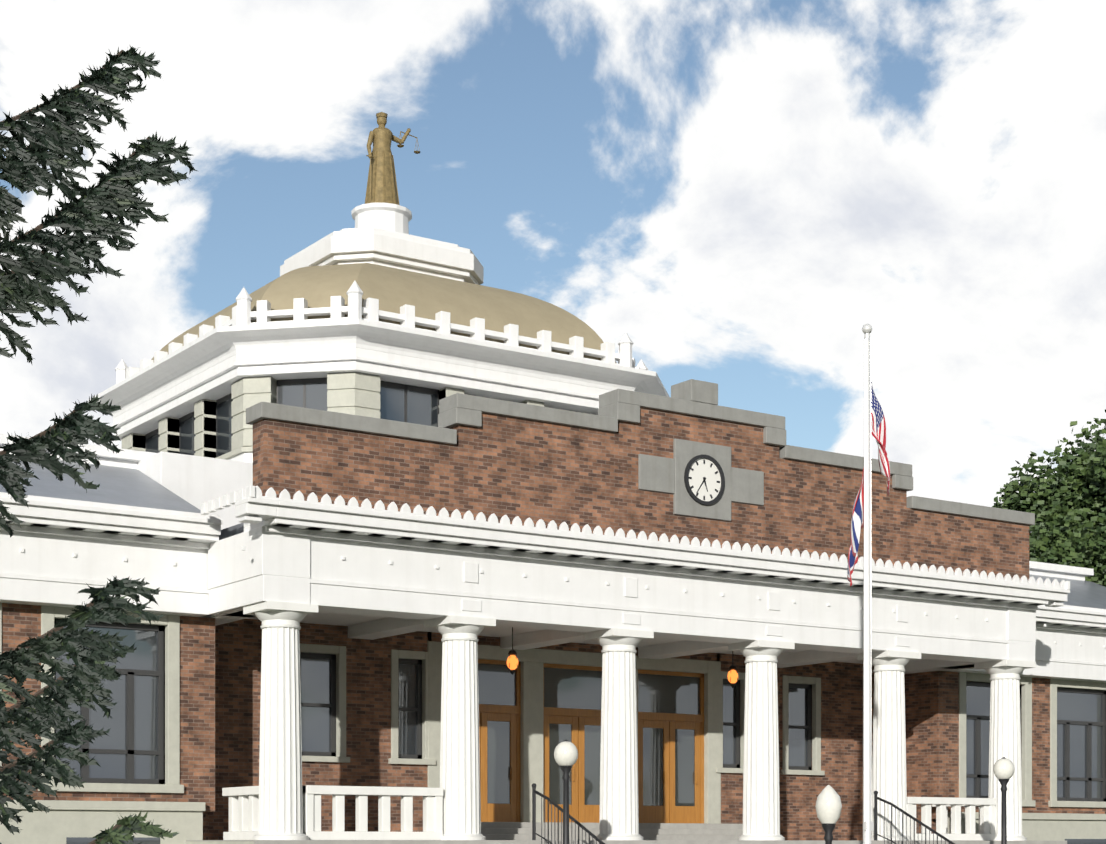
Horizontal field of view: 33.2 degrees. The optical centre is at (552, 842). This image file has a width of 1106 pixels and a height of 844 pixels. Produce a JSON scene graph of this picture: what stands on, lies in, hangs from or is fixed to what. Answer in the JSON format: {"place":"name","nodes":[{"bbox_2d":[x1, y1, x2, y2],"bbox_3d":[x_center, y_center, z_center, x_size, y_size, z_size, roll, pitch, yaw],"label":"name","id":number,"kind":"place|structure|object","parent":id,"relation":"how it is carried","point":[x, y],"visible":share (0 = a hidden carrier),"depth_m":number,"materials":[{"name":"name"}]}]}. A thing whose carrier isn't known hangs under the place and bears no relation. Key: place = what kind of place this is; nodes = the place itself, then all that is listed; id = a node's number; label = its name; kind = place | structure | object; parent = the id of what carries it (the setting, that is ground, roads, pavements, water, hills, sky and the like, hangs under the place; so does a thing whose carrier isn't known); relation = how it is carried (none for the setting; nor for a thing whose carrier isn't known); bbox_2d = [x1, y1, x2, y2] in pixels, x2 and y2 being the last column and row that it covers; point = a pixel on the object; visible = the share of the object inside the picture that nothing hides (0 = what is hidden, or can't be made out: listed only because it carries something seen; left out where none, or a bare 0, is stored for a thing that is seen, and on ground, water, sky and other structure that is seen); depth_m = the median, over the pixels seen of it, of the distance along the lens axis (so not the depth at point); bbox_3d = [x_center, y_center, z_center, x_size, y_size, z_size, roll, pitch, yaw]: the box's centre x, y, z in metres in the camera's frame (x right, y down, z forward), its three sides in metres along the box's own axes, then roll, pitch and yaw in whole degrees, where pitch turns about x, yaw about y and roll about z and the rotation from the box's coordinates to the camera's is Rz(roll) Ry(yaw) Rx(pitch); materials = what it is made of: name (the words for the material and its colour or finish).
{"place":"outdoors","nodes":[
{"label":"outdoors","id":0,"kind":"place"},
{"bbox_2d":[0,0,1105,506],"label":"sky","id":1,"kind":"structure","parent":0,"point":[734,189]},
{"bbox_2d":[992,409,1105,586],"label":"tree","id":2,"kind":"object","parent":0,"point":[1062,531],"depth_m":62.01,"materials":[{"name":"green plant"}]},
{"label":"sidewalk","id":3,"kind":"structure","parent":0,"visible":0},
{"bbox_2d":[0,50,178,843],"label":"branches","id":4,"kind":"object","parent":3,"relation":"on","point":[124,821],"visible":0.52,"depth_m":14.62,"materials":[{"name":"plant"}]},
{"bbox_2d":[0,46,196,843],"bbox_3d":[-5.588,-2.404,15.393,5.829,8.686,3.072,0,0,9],"label":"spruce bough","id":5,"kind":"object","parent":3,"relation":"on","point":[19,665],"depth_m":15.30,"materials":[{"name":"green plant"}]},
{"bbox_2d":[862,324,873,843],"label":"flagpole","id":6,"kind":"object","parent":3,"relation":"on","point":[868,825],"visible":1,"depth_m":30.39,"materials":[{"name":"white metal"}]},
{"bbox_2d":[847,467,863,586],"bbox_3d":[4.905,-5.148,30.237,0.228,2.025,0.450,0,0,23],"label":"state flag","id":7,"kind":"object","parent":6,"relation":"attached to","point":[857,523],"visible":1,"depth_m":30.27,"materials":[{"name":"blue fabric"}]},
{"bbox_2d":[870,380,889,494],"bbox_3d":[5.383,-6.715,30.606,0.369,1.970,0.271,0,0,-6],"label":"us flag","id":8,"kind":"object","parent":6,"relation":"attached to","point":[878,428],"visible":0.98,"depth_m":30.54,"materials":[{"name":"red fabric"}]},
{"bbox_3d":[4.867,1.070,36.050,12.100,1.980,4.970,0,0,-34],"label":"front stairs","id":9,"kind":"object","parent":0,"visible":0},
{"bbox_2d":[554,740,577,843],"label":"lamp post","id":10,"kind":"object","parent":9,"relation":"on","point":[565,754],"visible":1,"depth_m":32.84,"materials":[{"name":"white glass"}]},
{"bbox_2d":[532,783,954,843],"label":"stair railings","id":11,"kind":"object","parent":9,"relation":"on","point":[534,793],"visible":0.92,"depth_m":35.74,"materials":[{"name":"black metal"}]},
{"bbox_2d":[993,757,1014,843],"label":"lamp post","id":12,"kind":"object","parent":9,"relation":"on","point":[1003,769],"visible":1,"depth_m":39.11,"materials":[{"name":"white glass"}]},
{"label":"ground","id":13,"kind":"structure","parent":0,"visible":0},
{"bbox_2d":[0,192,24,843],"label":"spruce","id":14,"kind":"object","parent":13,"relation":"on","point":[18,203],"visible":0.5,"depth_m":17.80,"materials":[{"name":"plant"}]},
{"bbox_2d":[0,372,1105,843],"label":"stone trim","id":15,"kind":"structure","parent":13,"relation":"on","point":[348,392],"depth_m":41.69,"materials":[{"name":"beige stone"}]},
{"bbox_2d":[0,203,1105,682],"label":"white trim","id":16,"kind":"structure","parent":15,"relation":"on","point":[366,569],"depth_m":38.88,"materials":[{"name":"paint"}]},
{"bbox_2d":[151,263,615,362],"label":"dome","id":17,"kind":"structure","parent":16,"relation":"on","point":[393,290],"depth_m":45.56,"materials":[{"name":"metal"}]},
{"bbox_2d":[365,112,419,204],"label":"justice statue","id":18,"kind":"object","parent":16,"relation":"on","point":[381,184],"visible":0.83,"depth_m":49.87,"materials":[{"name":"brown metal"}]},
{"bbox_2d":[0,460,1105,608],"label":"grey roofs","id":19,"kind":"structure","parent":16,"relation":"on","point":[127,486],"depth_m":35.61,"materials":[{"name":"metal"}]},
{"bbox_2d":[507,627,737,687],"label":"hanging lanterns","id":20,"kind":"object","parent":16,"relation":"hanging from","point":[514,652],"depth_m":39.16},
{"bbox_2d":[507,655,737,682],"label":"lantern globes","id":21,"kind":"object","parent":20,"relation":"in","point":[513,662],"visible":0.85,"depth_m":39.13,"materials":[{"name":"orange glass"}]},
{"bbox_2d":[2,407,1105,839],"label":"brick walls","id":22,"kind":"structure","parent":15,"relation":"on","point":[514,467],"depth_m":38.63,"materials":[{"name":"brown brick"}]},
{"bbox_2d":[54,618,1102,783],"bbox_3d":[0.737,-2.790,42.178,37.400,5.500,1.610,0,0,-34],"label":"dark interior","id":23,"kind":"object","parent":22,"relation":"on","point":[398,658],"depth_m":35.68,"materials":[{"name":"grey"}]},
{"bbox_2d":[246,379,1034,525],"bbox_3d":[2.964,-8.175,38.873,20.100,2.830,0.700,0,0,-34],"label":"parapet coping","id":24,"kind":"object","parent":22,"relation":"attached to","point":[693,397],"visible":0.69,"depth_m":38.22,"materials":[{"name":"stone"}]},
{"bbox_2d":[684,454,724,504],"bbox_3d":[3.154,-7.540,38.592,1.040,1.040,0.060,0,0,-34],"label":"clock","id":25,"kind":"object","parent":24,"relation":"attached to","point":[687,478],"visible":1,"depth_m":38.57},
{"bbox_2d":[689,458,720,500],"bbox_3d":[3.146,-7.540,38.604,0.900,0.900,0.001,0,0,-34],"label":"clock face","id":26,"kind":"object","parent":24,"relation":"attached to","point":[699,472],"visible":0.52,"depth_m":38.62},
{"bbox_2d":[54,377,1105,801],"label":"window frames","id":27,"kind":"structure","parent":15,"relation":"on","point":[158,673],"depth_m":40.09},
{"bbox_2d":[56,383,1105,843],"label":"window glass","id":28,"kind":"object","parent":15,"relation":"on","point":[422,407],"visible":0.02,"depth_m":43.73,"materials":[{"name":"grey glass"}]},
{"bbox_2d":[478,659,703,822],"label":"entrance doors","id":29,"kind":"structure","parent":15,"relation":"on","point":[668,811],"depth_m":42.44,"materials":[{"name":"brown wood"}]},
{"bbox_2d":[478,663,699,805],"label":"door glass","id":30,"kind":"object","parent":29,"relation":"attached to","point":[573,688],"visible":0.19,"depth_m":42.63,"materials":[{"name":"grey"}]},
{"bbox_2d":[186,822,1066,843],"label":"porch floor","id":31,"kind":"structure","parent":15,"relation":"on","point":[650,833],"depth_m":40.05,"materials":[{"name":"concrete"}]},
{"bbox_2d":[222,785,995,840],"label":"balustrades","id":32,"kind":"object","parent":31,"relation":"on","point":[243,813],"visible":0.83,"depth_m":35.01,"materials":[{"name":"stone"}]},
{"bbox_2d":[243,601,1035,840],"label":"portico columns","id":33,"kind":"structure","parent":31,"relation":"on","point":[280,790],"depth_m":37.57,"materials":[{"name":"stone"}]},
{"bbox_2d":[815,785,841,843],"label":"street lamp post","id":34,"kind":"object","parent":13,"relation":"on","point":[828,805],"visible":1,"depth_m":27.57,"materials":[{"name":"white glass"}]}
]}

